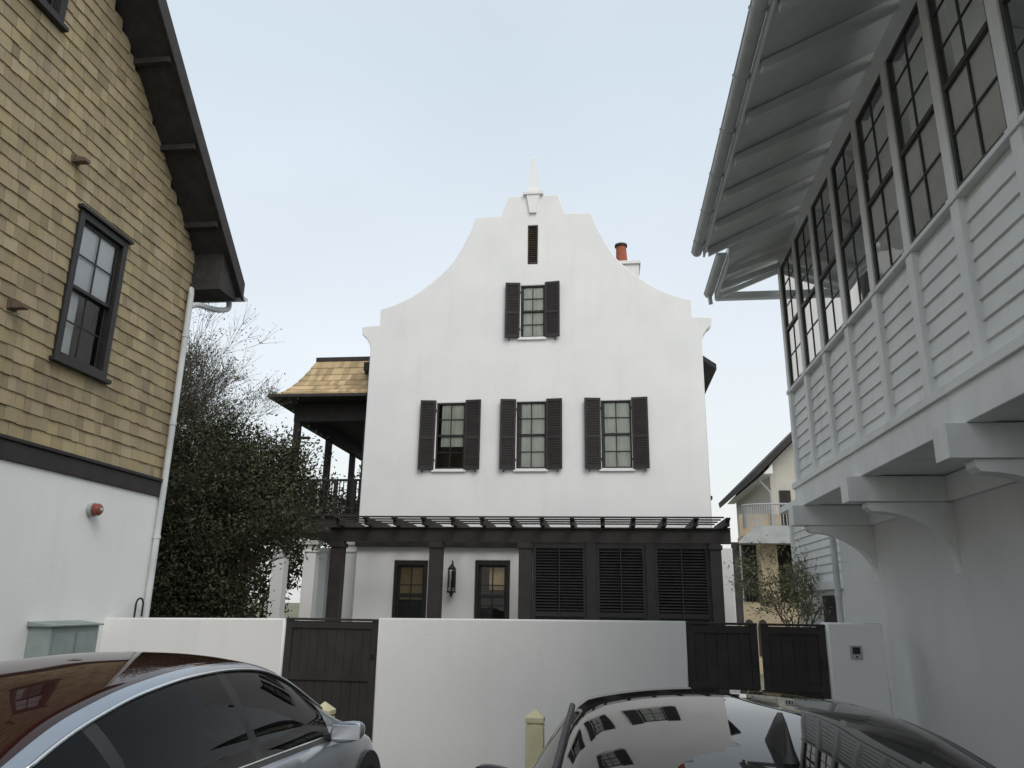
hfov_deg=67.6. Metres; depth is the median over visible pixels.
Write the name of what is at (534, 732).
wooden bollard
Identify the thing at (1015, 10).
window glass
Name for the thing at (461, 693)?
wall run
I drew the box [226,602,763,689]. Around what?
ground
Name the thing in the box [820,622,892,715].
gate pillar
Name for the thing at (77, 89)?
wood shingles
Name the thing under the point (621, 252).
chimney pot
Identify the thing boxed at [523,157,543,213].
spire finial
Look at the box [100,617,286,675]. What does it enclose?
wall run
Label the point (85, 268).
window blinds
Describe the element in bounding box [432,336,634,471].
window sills
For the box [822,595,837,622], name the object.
wing door
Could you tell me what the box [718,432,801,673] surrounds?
distant stucco house
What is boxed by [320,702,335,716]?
wooden bollard
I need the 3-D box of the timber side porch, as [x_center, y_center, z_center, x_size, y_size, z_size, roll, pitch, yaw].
[-5.098,4.357,24.565,2.950,9.370,7.950,-1,-16,7]
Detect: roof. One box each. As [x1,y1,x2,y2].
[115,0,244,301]
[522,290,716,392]
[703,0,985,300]
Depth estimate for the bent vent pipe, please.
11.29 m
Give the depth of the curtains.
20.65 m
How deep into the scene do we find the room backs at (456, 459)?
21.57 m
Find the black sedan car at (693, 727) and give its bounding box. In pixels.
[475,687,995,767]
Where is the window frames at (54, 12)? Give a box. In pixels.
[31,0,133,384]
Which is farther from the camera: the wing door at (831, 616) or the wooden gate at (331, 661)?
the wing door at (831, 616)
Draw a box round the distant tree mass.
[165,465,360,617]
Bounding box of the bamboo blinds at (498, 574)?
[399,567,504,599]
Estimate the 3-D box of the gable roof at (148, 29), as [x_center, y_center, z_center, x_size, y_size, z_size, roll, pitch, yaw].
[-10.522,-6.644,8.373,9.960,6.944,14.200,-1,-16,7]
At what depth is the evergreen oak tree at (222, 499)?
15.52 m
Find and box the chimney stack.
[619,260,640,276]
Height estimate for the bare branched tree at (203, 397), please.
9.495 m
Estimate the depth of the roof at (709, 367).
22.36 m
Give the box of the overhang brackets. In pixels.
[788,408,1023,580]
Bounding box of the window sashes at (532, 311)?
[435,285,632,468]
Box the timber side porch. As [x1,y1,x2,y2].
[267,356,369,621]
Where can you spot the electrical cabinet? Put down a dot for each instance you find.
(45, 638)
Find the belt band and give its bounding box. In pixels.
[0,433,168,496]
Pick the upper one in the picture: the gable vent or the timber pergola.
the gable vent
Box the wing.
[779,499,846,626]
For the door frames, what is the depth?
19.68 m
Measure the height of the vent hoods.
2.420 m
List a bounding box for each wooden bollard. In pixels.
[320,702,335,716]
[525,708,544,767]
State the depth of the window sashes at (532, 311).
20.67 m
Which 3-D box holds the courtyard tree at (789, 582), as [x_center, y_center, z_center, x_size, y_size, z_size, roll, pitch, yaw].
[5.623,4.626,14.392,2.662,3.569,3.013,2,-16,-2]
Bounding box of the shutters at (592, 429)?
[417,281,649,471]
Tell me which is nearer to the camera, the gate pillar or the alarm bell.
the gate pillar
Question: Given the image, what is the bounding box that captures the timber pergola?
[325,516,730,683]
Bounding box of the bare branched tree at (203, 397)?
[171,300,298,462]
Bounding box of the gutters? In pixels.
[691,0,843,622]
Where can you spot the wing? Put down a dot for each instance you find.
(817, 546)
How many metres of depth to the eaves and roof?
8.71 m
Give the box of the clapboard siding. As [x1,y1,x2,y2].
[794,147,1023,477]
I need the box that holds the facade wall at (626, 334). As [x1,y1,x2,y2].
[351,195,711,621]
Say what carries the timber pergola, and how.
on the courtyard paving
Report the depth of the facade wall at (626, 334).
20.86 m
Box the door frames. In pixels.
[392,560,509,618]
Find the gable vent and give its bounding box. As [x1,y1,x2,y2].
[528,225,537,263]
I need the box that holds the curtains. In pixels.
[441,288,630,466]
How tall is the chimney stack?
3.740 m
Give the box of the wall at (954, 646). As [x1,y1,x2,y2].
[839,482,1023,767]
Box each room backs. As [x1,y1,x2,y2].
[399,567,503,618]
[437,404,605,467]
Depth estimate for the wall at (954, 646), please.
8.21 m
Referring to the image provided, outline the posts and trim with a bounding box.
[777,0,1023,504]
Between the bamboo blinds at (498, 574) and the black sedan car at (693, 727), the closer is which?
the black sedan car at (693, 727)
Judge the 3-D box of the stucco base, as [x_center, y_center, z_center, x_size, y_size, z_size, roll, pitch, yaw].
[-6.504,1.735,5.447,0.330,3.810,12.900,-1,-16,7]
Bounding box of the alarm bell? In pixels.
[86,503,103,516]
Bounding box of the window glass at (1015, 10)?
[782,0,1023,382]
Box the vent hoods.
[6,153,90,311]
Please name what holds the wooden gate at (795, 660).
on the ground
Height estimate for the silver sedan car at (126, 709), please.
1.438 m
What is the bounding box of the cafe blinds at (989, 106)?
[868,32,1005,277]
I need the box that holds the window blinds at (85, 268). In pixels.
[61,226,115,353]
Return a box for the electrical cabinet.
[23,620,103,657]
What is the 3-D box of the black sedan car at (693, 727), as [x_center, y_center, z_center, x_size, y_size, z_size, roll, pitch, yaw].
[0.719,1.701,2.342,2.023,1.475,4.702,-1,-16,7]
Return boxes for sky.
[167,0,790,602]
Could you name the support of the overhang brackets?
attached to the wall at (954, 646)
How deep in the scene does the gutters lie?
8.63 m
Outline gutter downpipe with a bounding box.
[142,287,247,617]
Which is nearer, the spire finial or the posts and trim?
the posts and trim
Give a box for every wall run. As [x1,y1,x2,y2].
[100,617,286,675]
[372,618,688,767]
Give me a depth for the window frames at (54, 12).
10.52 m
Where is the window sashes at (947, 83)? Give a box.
[780,0,1023,385]
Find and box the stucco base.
[0,459,158,660]
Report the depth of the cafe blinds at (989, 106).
6.55 m
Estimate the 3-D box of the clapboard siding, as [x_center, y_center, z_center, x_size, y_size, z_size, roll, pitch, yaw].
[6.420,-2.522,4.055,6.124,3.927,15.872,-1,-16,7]
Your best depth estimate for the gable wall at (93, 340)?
10.90 m
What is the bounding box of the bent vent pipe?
[133,597,143,617]
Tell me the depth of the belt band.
10.07 m
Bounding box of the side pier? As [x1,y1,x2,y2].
[721,548,736,625]
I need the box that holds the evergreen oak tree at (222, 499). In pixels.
[149,392,357,617]
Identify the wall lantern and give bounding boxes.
[447,560,455,596]
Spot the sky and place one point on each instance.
(356, 148)
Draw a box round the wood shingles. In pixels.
[0,0,194,478]
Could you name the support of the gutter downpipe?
attached to the gable roof at (148, 29)
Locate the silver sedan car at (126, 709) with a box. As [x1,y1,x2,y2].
[0,651,380,767]
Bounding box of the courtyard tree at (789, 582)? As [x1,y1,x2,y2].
[724,535,831,626]
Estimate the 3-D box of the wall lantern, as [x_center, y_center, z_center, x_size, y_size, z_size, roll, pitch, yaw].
[-1.531,4.982,19.550,0.200,0.930,0.318,-1,-16,7]
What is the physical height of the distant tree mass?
9.048 m
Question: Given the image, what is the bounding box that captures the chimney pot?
[615,242,626,260]
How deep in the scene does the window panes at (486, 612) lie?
20.41 m
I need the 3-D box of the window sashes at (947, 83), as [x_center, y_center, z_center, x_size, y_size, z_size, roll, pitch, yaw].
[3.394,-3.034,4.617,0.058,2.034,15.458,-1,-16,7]
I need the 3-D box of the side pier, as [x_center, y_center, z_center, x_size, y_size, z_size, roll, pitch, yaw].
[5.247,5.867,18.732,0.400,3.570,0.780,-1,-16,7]
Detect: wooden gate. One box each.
[282,617,378,741]
[686,622,830,698]

